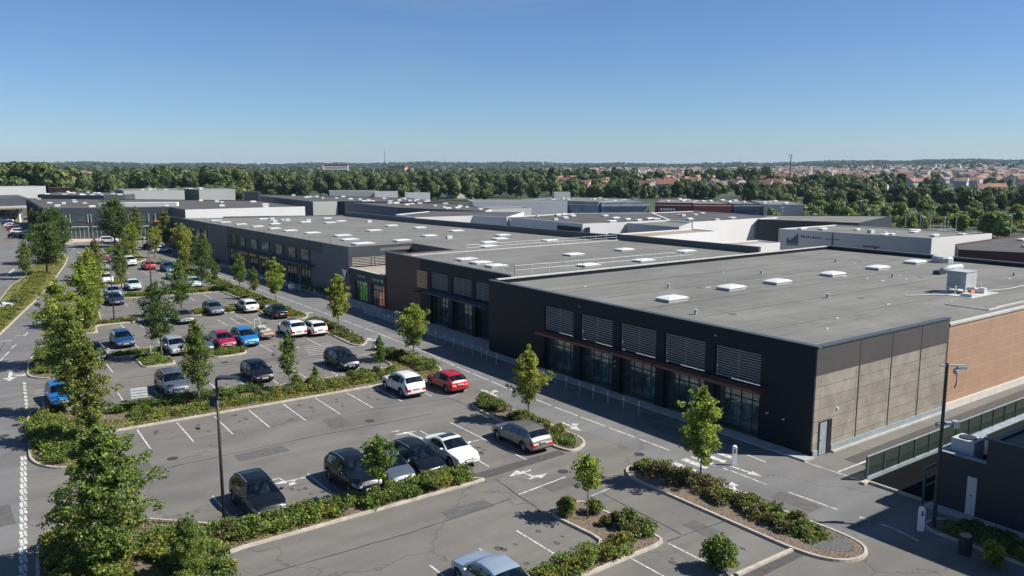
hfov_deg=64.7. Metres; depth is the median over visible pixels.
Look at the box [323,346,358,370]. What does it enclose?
parked people carrier
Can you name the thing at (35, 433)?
hedge
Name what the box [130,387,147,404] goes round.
parking sign
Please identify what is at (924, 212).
wood tree
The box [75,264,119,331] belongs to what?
planting bed
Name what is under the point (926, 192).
wood tree
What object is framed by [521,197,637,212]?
warehouse
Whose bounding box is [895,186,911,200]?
wood tree
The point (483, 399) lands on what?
hedge
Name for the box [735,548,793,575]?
kerb
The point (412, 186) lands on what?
wood tree
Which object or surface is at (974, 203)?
wood tree
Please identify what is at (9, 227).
parked car
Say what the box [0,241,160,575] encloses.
road
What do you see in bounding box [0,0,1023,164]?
sky
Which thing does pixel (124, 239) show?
broadleaf tree
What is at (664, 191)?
wood tree
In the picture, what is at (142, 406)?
shrub
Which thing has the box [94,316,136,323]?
hedge
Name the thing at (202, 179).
wood tree
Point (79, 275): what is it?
broadleaf tree
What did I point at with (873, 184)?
wood tree
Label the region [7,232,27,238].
parked car
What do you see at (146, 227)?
shop window
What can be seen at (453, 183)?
wood tree
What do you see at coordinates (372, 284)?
shop window
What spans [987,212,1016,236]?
wood tree
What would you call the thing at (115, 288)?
parked car
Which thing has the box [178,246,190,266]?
broadleaf tree
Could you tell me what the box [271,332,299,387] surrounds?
young tree
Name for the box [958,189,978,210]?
wood tree
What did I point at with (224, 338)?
parked car
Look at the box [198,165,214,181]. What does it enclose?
wood tree
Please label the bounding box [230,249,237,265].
shop window
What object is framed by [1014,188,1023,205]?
wood tree
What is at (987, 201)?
wood tree
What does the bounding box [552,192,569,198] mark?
warehouse
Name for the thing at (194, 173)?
wood tree
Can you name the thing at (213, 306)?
parked car
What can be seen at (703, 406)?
young tree
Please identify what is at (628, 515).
shrub
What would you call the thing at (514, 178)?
wood tree
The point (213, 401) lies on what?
street lamp
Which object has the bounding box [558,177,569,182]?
house
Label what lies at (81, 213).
retail building
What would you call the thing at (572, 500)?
shrub
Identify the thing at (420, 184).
wood tree
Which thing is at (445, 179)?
wood tree
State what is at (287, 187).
wood tree
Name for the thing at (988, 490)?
utility building
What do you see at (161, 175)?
wood tree
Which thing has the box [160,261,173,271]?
parked car
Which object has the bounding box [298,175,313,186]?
wood tree
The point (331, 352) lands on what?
side window
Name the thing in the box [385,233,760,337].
retail building
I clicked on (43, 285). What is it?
grass
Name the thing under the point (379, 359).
young tree
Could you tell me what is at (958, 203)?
wood tree
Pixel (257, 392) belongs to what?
shrub
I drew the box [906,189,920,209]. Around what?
wood tree
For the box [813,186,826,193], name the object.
wood tree
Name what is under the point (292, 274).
shop window
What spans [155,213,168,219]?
window
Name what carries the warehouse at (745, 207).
on the car park asphalt
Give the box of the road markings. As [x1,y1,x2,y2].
[0,248,918,575]
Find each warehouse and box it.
[0,185,45,207]
[38,191,134,198]
[48,187,72,192]
[116,188,184,199]
[180,187,234,199]
[242,191,260,200]
[260,194,449,214]
[329,190,373,196]
[345,202,491,215]
[375,191,397,197]
[395,211,523,225]
[405,192,429,199]
[446,189,464,198]
[468,200,566,214]
[476,206,530,215]
[508,213,669,233]
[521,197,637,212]
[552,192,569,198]
[600,199,649,212]
[621,229,717,242]
[626,221,691,232]
[653,211,776,242]
[655,198,694,211]
[688,199,731,212]
[713,199,762,215]
[719,240,779,251]
[751,200,802,215]
[757,215,891,241]
[778,225,991,255]
[954,234,1023,262]
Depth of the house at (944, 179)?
767.28 m
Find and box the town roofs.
[538,163,1023,176]
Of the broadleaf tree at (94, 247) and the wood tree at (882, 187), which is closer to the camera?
the broadleaf tree at (94, 247)
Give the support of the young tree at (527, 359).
on the planting bed at (500, 412)
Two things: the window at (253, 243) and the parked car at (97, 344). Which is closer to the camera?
the parked car at (97, 344)
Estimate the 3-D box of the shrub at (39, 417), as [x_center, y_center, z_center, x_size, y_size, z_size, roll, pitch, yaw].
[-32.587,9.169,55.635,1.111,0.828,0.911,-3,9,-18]
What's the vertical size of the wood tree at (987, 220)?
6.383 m
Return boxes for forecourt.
[65,238,120,244]
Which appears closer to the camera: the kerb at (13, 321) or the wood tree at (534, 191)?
the kerb at (13, 321)
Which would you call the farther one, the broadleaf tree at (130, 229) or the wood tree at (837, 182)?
the wood tree at (837, 182)
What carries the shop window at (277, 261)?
in the retail building at (371, 238)
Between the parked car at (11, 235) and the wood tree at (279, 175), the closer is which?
the parked car at (11, 235)
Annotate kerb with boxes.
[0,255,67,334]
[27,351,441,468]
[27,354,58,378]
[35,476,484,575]
[70,292,136,333]
[107,350,163,357]
[122,258,307,318]
[135,353,175,367]
[209,350,246,357]
[327,333,366,345]
[472,401,584,451]
[551,500,662,575]
[626,464,867,562]
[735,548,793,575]
[860,479,921,500]
[924,518,1023,566]
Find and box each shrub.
[32,416,43,422]
[33,410,49,417]
[41,405,53,412]
[45,425,60,432]
[47,526,72,545]
[48,449,60,459]
[50,433,69,445]
[53,405,65,412]
[56,402,67,408]
[108,569,133,575]
[119,553,133,559]
[128,405,140,415]
[138,403,149,411]
[138,542,155,558]
[142,531,160,544]
[143,406,155,412]
[148,546,165,562]
[154,409,164,414]
[179,567,194,572]
[180,572,194,575]
[190,395,197,400]
[226,391,237,398]
[252,389,261,394]
[271,389,280,396]
[290,373,301,383]
[294,384,301,390]
[307,376,316,384]
[310,366,319,379]
[313,380,324,387]
[345,370,354,376]
[373,367,381,371]
[388,364,396,371]
[556,497,575,515]
[563,495,576,509]
[584,497,605,514]
[598,515,612,526]
[609,510,619,521]
[615,506,642,527]
[619,522,641,538]
[638,517,659,536]
[698,532,739,571]
[979,539,1008,569]
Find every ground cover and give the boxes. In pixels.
[28,346,64,376]
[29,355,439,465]
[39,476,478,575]
[328,328,365,343]
[475,402,581,448]
[559,505,653,573]
[629,468,862,556]
[936,519,1015,555]
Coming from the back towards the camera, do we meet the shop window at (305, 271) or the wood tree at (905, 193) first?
the wood tree at (905, 193)
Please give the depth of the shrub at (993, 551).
36.16 m
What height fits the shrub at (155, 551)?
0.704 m
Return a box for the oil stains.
[145,295,745,572]
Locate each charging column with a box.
[731,445,736,465]
[917,506,925,530]
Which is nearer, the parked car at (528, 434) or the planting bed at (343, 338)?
the parked car at (528, 434)
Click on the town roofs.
(999, 170)
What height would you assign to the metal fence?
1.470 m
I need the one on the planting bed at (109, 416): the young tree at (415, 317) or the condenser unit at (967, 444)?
the young tree at (415, 317)
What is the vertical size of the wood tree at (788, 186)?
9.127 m
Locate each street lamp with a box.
[109,260,116,318]
[140,235,153,308]
[209,375,238,520]
[931,363,967,527]
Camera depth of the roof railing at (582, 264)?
85.84 m
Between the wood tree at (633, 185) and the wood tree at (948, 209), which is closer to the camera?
the wood tree at (948, 209)
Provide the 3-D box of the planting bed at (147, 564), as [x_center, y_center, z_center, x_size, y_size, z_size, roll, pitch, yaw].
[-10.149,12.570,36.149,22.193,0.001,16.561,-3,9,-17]
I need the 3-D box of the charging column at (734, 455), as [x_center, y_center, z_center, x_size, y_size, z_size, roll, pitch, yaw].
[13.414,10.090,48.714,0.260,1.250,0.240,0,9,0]
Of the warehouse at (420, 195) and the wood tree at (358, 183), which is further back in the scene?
the wood tree at (358, 183)
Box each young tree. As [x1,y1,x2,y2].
[110,242,129,286]
[140,226,162,257]
[167,258,194,307]
[170,223,197,251]
[177,319,213,402]
[197,233,212,264]
[208,259,219,279]
[229,251,247,285]
[247,267,260,297]
[263,257,285,301]
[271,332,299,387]
[325,273,351,327]
[357,433,398,503]
[371,335,391,366]
[394,303,429,354]
[505,343,554,415]
[569,453,604,518]
[677,385,722,482]
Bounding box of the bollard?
[638,401,639,415]
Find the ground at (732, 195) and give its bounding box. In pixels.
[22,162,1023,236]
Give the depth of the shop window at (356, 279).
106.37 m
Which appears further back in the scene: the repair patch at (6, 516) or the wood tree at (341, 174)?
the wood tree at (341, 174)
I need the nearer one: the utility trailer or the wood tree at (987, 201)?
the utility trailer
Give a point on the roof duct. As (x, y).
(943, 270)
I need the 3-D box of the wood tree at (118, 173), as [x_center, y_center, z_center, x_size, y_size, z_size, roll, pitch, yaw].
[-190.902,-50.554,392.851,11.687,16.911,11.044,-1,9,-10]
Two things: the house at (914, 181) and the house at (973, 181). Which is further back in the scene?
the house at (973, 181)
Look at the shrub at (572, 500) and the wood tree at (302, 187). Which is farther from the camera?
the wood tree at (302, 187)
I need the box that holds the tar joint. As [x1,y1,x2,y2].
[0,304,760,575]
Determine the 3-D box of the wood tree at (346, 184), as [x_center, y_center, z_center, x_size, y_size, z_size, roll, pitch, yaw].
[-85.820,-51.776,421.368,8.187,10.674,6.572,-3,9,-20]
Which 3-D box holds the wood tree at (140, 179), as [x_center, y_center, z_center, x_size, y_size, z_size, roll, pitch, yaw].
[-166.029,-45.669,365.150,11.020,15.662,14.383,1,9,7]
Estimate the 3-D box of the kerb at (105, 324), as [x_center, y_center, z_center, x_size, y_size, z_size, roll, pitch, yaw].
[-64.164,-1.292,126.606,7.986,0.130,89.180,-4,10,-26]
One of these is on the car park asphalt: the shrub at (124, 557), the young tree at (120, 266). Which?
the young tree at (120, 266)
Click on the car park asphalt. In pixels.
(192, 486)
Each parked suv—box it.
[9,228,27,232]
[122,255,136,265]
[143,310,167,325]
[154,366,189,396]
[229,467,286,515]
[277,318,306,337]
[324,447,382,493]
[382,369,425,396]
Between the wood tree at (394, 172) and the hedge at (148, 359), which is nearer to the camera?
the hedge at (148, 359)
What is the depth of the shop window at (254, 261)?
135.29 m
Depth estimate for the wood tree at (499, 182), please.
433.81 m
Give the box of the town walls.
[548,164,1023,179]
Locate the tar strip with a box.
[472,389,1023,575]
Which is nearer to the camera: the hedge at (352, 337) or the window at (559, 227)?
the hedge at (352, 337)
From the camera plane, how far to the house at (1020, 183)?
541.28 m
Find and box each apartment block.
[323,162,348,170]
[388,166,408,170]
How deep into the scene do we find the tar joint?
43.43 m
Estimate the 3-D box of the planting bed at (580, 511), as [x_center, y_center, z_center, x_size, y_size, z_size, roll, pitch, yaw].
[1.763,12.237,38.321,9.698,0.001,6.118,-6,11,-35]
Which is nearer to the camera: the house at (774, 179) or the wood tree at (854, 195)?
the wood tree at (854, 195)
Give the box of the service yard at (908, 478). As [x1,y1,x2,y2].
[870,452,937,500]
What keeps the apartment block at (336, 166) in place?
on the ground at (732, 195)
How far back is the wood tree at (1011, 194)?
320.75 m
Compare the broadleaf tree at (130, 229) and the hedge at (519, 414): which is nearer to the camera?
the hedge at (519, 414)
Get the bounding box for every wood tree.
[0,161,19,175]
[0,164,13,185]
[6,161,35,185]
[30,162,57,190]
[39,168,74,192]
[64,166,90,182]
[73,177,95,191]
[92,168,111,191]
[96,175,116,191]
[103,177,117,191]
[107,167,129,188]
[115,179,126,188]
[128,170,159,188]
[150,165,171,187]
[167,166,181,178]
[167,168,198,187]
[174,175,195,188]
[181,172,195,187]
[191,170,198,181]
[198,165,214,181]
[199,169,219,186]
[201,170,233,187]
[221,166,254,199]
[229,179,253,199]
[251,169,266,179]
[252,173,276,194]
[271,170,284,191]
[276,175,295,194]
[285,172,295,178]
[294,179,312,194]
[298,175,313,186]
[312,174,327,195]
[315,170,323,176]
[326,173,341,191]
[335,172,345,177]
[339,175,349,184]
[340,179,354,189]
[349,174,367,189]
[350,170,358,176]
[358,173,367,182]
[366,180,370,189]
[367,173,377,179]
[369,176,378,186]
[370,178,386,196]
[381,175,398,190]
[388,170,403,175]
[393,177,409,197]
[395,173,404,178]
[409,172,422,188]
[409,182,419,191]
[418,179,422,191]
[419,175,440,199]
[421,170,430,176]
[425,180,435,199]
[430,179,447,200]
[431,171,440,177]
[443,177,448,194]
[444,172,455,178]
[446,174,461,198]
[460,174,470,181]
[460,176,481,199]
[480,175,486,186]
[480,181,492,199]
[482,177,495,195]
[484,172,493,177]
[489,180,499,194]
[494,174,507,191]
[494,177,507,194]
[506,173,521,196]
[516,179,528,198]
[522,170,534,193]
[527,180,540,197]
[546,173,556,188]
[550,181,565,192]
[566,183,578,196]
[568,180,578,186]
[588,182,604,197]
[591,179,606,196]
[605,182,615,197]
[614,182,627,197]
[624,178,639,197]
[658,184,671,198]
[670,180,684,197]
[681,178,692,194]
[692,181,707,191]
[699,184,711,197]
[708,183,721,198]
[713,182,726,196]
[734,182,743,197]
[741,180,758,201]
[741,185,751,200]
[753,185,762,199]
[759,192,771,199]
[766,188,776,199]
[767,207,780,214]
[775,186,788,200]
[779,195,794,201]
[785,183,793,192]
[789,187,797,200]
[802,190,818,204]
[804,187,824,200]
[805,202,817,214]
[809,177,823,188]
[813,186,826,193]
[813,200,825,210]
[817,206,824,214]
[824,190,835,202]
[825,187,843,198]
[826,201,841,214]
[830,176,844,189]
[832,190,851,205]
[836,198,845,210]
[840,185,852,191]
[842,206,852,214]
[843,179,850,186]
[847,189,864,203]
[848,202,858,214]
[849,179,865,189]
[854,198,867,213]
[861,187,870,190]
[861,187,885,205]
[861,208,876,215]
[862,178,872,183]
[863,204,880,215]
[865,182,881,194]
[876,199,885,206]
[877,181,887,194]
[879,206,892,215]
[884,186,894,203]
[890,202,898,215]
[892,184,902,202]
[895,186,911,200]
[895,215,918,228]
[896,190,907,199]
[896,195,907,205]
[896,201,910,216]
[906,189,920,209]
[906,215,916,228]
[909,185,921,193]
[911,213,928,229]
[915,198,933,210]
[918,202,935,212]
[919,187,931,199]
[921,209,931,216]
[926,210,936,219]
[931,184,945,201]
[932,204,942,219]
[936,189,945,203]
[938,190,946,203]
[938,203,958,227]
[942,190,957,204]
[949,214,970,231]
[956,186,969,195]
[956,194,963,210]
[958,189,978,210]
[960,188,981,200]
[964,205,974,214]
[968,207,983,230]
[969,200,983,210]
[977,212,998,232]
[980,190,992,200]
[981,195,996,212]
[981,210,1001,230]
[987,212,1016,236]
[989,187,1007,199]
[994,191,1008,211]
[1003,187,1016,209]
[1006,203,1020,218]
[1012,208,1023,228]
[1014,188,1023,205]
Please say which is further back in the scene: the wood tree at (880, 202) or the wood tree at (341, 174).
the wood tree at (341, 174)
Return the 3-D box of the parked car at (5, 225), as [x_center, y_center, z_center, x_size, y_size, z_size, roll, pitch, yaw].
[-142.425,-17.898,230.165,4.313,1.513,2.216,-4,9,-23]
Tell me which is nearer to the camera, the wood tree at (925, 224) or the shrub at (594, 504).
the shrub at (594, 504)
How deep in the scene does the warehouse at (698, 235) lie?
134.99 m
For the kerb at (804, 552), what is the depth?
39.85 m
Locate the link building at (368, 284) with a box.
[349,265,385,308]
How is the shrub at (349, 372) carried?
on the planting bed at (109, 416)
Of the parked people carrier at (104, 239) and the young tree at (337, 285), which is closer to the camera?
the young tree at (337, 285)
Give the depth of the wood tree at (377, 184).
411.86 m
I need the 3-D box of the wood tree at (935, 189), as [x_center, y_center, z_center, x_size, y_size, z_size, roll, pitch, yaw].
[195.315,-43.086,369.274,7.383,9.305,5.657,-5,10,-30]
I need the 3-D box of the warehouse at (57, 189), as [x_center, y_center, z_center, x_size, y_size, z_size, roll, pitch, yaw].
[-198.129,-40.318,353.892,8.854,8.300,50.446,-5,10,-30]
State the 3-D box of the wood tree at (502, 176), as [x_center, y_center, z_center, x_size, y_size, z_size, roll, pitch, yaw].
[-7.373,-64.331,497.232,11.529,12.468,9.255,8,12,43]
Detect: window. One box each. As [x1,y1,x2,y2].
[0,209,22,220]
[69,214,88,222]
[71,225,88,237]
[91,214,105,221]
[92,225,108,237]
[131,214,148,220]
[140,225,148,234]
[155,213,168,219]
[195,228,200,235]
[202,229,207,237]
[230,234,236,244]
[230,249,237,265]
[231,328,238,336]
[239,236,245,246]
[239,251,247,269]
[249,238,257,249]
[250,255,258,272]
[260,240,269,252]
[261,258,270,273]
[273,243,282,254]
[274,259,284,279]
[286,245,296,257]
[287,262,297,283]
[299,248,309,260]
[301,266,310,283]
[325,349,336,357]
[356,279,367,302]
[372,284,384,307]
[436,296,447,324]
[458,302,471,332]
[481,307,488,337]
[549,340,572,374]
[557,225,589,232]
[585,348,611,386]
[624,359,654,400]
[668,371,702,413]
[718,385,758,434]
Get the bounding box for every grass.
[0,251,65,331]
[71,292,119,331]
[105,248,143,259]
[122,258,305,317]
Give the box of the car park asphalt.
[0,216,1023,575]
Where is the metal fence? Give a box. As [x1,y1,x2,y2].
[864,397,1023,479]
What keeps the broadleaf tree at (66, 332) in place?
on the planting bed at (109, 416)
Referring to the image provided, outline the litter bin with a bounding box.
[958,532,973,555]
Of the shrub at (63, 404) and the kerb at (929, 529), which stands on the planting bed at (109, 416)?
the shrub at (63, 404)
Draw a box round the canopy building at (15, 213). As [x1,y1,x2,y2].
[0,195,25,221]
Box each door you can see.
[818,421,827,454]
[965,476,977,515]
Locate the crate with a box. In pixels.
[256,325,270,331]
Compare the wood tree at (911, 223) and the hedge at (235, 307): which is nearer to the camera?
the hedge at (235, 307)
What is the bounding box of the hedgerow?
[802,214,1023,229]
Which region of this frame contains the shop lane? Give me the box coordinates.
[139,247,1023,575]
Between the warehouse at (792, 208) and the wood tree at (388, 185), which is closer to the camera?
the warehouse at (792, 208)
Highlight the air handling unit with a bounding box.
[932,269,997,298]
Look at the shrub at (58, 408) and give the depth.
58.40 m
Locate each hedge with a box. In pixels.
[0,271,48,327]
[15,411,83,462]
[33,347,68,373]
[35,524,134,575]
[74,289,100,325]
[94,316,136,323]
[104,247,129,262]
[105,381,263,412]
[111,346,159,355]
[112,276,128,283]
[123,284,223,295]
[128,389,287,421]
[134,351,173,365]
[136,516,240,575]
[173,263,250,294]
[180,517,250,540]
[189,303,262,313]
[211,345,247,355]
[224,462,474,539]
[225,286,305,315]
[255,297,275,308]
[279,370,393,395]
[301,283,335,295]
[304,316,355,335]
[340,332,364,342]
[375,346,441,370]
[475,391,512,410]
[504,409,567,433]
[524,530,636,575]
[551,431,577,446]
[632,457,818,538]
[781,520,833,544]
[941,517,1023,562]
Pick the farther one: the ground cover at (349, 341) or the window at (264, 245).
the window at (264, 245)
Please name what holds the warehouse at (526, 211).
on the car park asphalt
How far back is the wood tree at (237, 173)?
379.18 m
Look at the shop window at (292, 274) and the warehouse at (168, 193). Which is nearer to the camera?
the shop window at (292, 274)
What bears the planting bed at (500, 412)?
in the kerb at (582, 445)
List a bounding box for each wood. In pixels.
[0,158,1023,167]
[55,162,1023,178]
[84,166,1023,199]
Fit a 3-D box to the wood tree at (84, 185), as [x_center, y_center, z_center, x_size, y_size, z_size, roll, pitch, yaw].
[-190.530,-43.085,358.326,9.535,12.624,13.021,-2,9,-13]
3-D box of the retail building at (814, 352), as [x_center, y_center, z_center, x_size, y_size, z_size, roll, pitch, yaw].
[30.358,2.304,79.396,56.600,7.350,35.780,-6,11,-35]
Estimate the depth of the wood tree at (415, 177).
535.27 m
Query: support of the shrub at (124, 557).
on the planting bed at (147, 564)
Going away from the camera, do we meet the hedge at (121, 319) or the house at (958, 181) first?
the hedge at (121, 319)
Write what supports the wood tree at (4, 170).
on the ground at (732, 195)
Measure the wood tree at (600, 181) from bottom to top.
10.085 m
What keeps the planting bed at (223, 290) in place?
in the kerb at (221, 292)
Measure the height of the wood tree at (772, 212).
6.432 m
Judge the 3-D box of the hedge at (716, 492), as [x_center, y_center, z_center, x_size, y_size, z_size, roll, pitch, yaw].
[11.185,11.037,43.980,2.770,0.852,12.063,-6,11,-35]
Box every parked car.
[0,217,14,221]
[0,301,12,307]
[1,220,17,224]
[3,223,20,227]
[6,225,24,230]
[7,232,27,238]
[44,380,76,406]
[91,341,106,359]
[99,255,112,262]
[99,272,113,283]
[101,260,109,269]
[103,285,121,294]
[104,292,124,305]
[109,328,134,347]
[124,278,141,290]
[140,260,155,269]
[143,242,164,249]
[150,245,172,252]
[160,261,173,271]
[161,335,187,355]
[165,269,177,278]
[170,308,193,323]
[184,276,200,286]
[193,334,213,353]
[202,300,224,315]
[208,329,235,347]
[235,298,258,312]
[240,358,273,382]
[263,304,288,318]
[304,319,327,335]
[363,449,415,484]
[392,435,446,477]
[423,432,479,467]
[426,369,468,392]
[451,551,529,575]
[491,419,552,451]
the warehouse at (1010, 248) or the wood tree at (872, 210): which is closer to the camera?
the warehouse at (1010, 248)
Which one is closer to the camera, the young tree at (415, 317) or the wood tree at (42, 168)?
the young tree at (415, 317)
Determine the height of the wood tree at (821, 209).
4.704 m
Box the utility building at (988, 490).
[923,414,1023,538]
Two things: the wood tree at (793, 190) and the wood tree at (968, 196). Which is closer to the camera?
the wood tree at (968, 196)
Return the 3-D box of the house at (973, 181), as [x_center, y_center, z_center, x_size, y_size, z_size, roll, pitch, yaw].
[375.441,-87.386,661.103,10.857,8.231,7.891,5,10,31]
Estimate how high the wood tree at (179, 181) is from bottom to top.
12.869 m
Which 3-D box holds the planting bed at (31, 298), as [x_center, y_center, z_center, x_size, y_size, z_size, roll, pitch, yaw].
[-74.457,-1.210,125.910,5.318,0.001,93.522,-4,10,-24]
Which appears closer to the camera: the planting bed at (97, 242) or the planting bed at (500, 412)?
the planting bed at (500, 412)
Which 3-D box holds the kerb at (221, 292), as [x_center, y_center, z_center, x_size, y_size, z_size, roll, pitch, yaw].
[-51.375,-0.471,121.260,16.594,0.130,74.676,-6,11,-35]
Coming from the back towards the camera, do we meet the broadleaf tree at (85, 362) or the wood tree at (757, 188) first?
the wood tree at (757, 188)
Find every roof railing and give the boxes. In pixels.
[201,217,349,243]
[456,250,693,275]
[469,235,616,248]
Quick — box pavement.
[171,249,813,461]
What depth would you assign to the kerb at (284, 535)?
41.02 m
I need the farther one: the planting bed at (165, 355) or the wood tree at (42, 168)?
the wood tree at (42, 168)
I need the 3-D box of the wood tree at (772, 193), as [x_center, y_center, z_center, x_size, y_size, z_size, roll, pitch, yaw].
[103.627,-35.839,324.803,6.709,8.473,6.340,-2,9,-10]
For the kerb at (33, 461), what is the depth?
59.11 m
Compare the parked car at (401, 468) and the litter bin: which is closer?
the litter bin
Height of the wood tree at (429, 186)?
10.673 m
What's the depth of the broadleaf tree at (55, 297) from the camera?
70.98 m
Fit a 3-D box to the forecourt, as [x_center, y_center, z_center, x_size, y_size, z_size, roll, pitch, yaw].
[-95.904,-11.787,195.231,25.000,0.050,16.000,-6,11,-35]
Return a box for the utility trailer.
[254,318,274,336]
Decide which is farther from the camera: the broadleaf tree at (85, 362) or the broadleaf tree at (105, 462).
the broadleaf tree at (85, 362)
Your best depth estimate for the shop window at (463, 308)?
87.74 m
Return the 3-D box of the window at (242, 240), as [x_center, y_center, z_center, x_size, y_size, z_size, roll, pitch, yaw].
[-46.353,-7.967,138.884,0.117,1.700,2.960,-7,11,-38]
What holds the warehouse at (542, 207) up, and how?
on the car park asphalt
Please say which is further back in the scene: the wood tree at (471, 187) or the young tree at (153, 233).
the wood tree at (471, 187)
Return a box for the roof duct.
[933,264,963,274]
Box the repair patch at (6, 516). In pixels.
[0,319,821,537]
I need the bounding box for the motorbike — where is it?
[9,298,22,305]
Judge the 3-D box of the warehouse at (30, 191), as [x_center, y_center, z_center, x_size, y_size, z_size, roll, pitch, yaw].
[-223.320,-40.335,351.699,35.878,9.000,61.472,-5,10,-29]
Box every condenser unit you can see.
[950,433,984,458]
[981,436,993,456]
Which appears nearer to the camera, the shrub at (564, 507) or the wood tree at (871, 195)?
the shrub at (564, 507)
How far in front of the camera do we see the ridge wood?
3521.99 m
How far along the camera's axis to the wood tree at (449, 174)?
549.53 m
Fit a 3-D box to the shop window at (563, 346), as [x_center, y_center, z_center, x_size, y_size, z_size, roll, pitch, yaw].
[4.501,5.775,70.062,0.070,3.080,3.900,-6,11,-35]
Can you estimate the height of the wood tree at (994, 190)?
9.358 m
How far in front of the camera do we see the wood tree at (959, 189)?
346.19 m
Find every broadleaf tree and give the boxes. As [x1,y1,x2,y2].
[14,240,33,278]
[20,220,69,272]
[26,208,36,228]
[26,277,86,363]
[31,207,78,260]
[36,417,171,574]
[38,304,103,413]
[60,334,123,436]
[61,259,104,326]
[67,247,109,309]
[88,238,107,268]
[93,198,138,246]
[119,232,133,255]
[123,221,140,253]
[127,206,143,243]
[132,280,181,354]
[157,209,172,246]
[165,512,209,575]
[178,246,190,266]
[185,238,214,290]
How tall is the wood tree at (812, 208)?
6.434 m
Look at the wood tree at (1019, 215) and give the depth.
226.49 m
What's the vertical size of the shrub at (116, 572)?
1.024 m
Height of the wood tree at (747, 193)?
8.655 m
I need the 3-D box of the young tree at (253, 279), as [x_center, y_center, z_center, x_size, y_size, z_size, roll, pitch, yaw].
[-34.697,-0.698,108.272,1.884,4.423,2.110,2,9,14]
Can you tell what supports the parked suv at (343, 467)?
on the car park asphalt
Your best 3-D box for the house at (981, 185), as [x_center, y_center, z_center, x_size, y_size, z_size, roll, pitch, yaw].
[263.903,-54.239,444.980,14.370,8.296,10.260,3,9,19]
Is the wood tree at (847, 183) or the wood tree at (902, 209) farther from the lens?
the wood tree at (847, 183)
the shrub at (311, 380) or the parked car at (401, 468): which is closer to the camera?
the parked car at (401, 468)
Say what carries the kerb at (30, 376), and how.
on the car park asphalt
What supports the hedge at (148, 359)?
on the planting bed at (165, 355)
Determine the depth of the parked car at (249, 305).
98.61 m
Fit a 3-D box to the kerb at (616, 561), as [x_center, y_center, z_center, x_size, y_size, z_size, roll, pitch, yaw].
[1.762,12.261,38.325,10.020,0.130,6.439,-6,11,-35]
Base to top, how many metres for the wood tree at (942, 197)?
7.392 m
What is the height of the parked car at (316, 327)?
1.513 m
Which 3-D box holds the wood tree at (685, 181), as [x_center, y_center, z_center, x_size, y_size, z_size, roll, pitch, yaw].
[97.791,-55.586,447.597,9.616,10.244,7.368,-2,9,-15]
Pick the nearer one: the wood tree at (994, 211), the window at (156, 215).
the window at (156, 215)
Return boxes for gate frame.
[921,462,936,502]
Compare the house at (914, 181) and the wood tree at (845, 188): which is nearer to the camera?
the wood tree at (845, 188)
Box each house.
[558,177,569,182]
[580,179,590,186]
[639,181,654,185]
[655,177,680,190]
[711,180,727,184]
[729,179,743,189]
[756,179,772,185]
[767,178,785,181]
[779,180,792,184]
[907,177,924,185]
[918,174,930,178]
[939,176,950,182]
[950,175,960,183]
[953,177,968,186]
[963,176,978,185]
[974,175,986,182]
[975,182,1006,188]
[1000,176,1012,185]
[1015,175,1023,183]
[1016,180,1023,187]
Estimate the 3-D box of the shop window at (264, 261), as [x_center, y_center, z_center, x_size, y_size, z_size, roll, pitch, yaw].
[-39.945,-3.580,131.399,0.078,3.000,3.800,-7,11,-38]
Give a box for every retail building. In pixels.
[26,198,304,238]
[165,212,607,297]
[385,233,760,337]
[489,245,1023,457]
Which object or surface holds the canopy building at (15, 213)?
on the car park asphalt
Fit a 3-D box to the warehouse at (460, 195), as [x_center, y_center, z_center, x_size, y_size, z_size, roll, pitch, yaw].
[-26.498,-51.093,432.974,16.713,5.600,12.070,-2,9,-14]
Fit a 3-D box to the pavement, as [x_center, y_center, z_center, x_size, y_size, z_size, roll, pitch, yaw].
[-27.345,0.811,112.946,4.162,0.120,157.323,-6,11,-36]
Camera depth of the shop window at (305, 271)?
119.60 m
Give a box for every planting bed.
[0,253,66,330]
[29,353,69,376]
[30,352,439,465]
[39,479,476,575]
[74,240,144,243]
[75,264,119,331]
[102,249,143,261]
[108,351,141,356]
[124,259,306,317]
[141,353,173,364]
[213,350,244,355]
[328,329,364,344]
[474,402,582,448]
[532,502,658,575]
[629,466,863,557]
[927,520,1022,559]
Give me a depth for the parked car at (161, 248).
165.27 m
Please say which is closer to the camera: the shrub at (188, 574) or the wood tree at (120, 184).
the shrub at (188, 574)
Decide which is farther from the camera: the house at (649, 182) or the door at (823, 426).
the house at (649, 182)
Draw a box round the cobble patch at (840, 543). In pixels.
[806,530,853,551]
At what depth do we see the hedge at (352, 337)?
83.35 m
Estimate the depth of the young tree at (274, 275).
103.42 m
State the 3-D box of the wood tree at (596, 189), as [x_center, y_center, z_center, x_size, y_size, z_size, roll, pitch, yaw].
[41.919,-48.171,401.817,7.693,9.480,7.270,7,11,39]
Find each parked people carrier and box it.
[98,236,118,243]
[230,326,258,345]
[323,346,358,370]

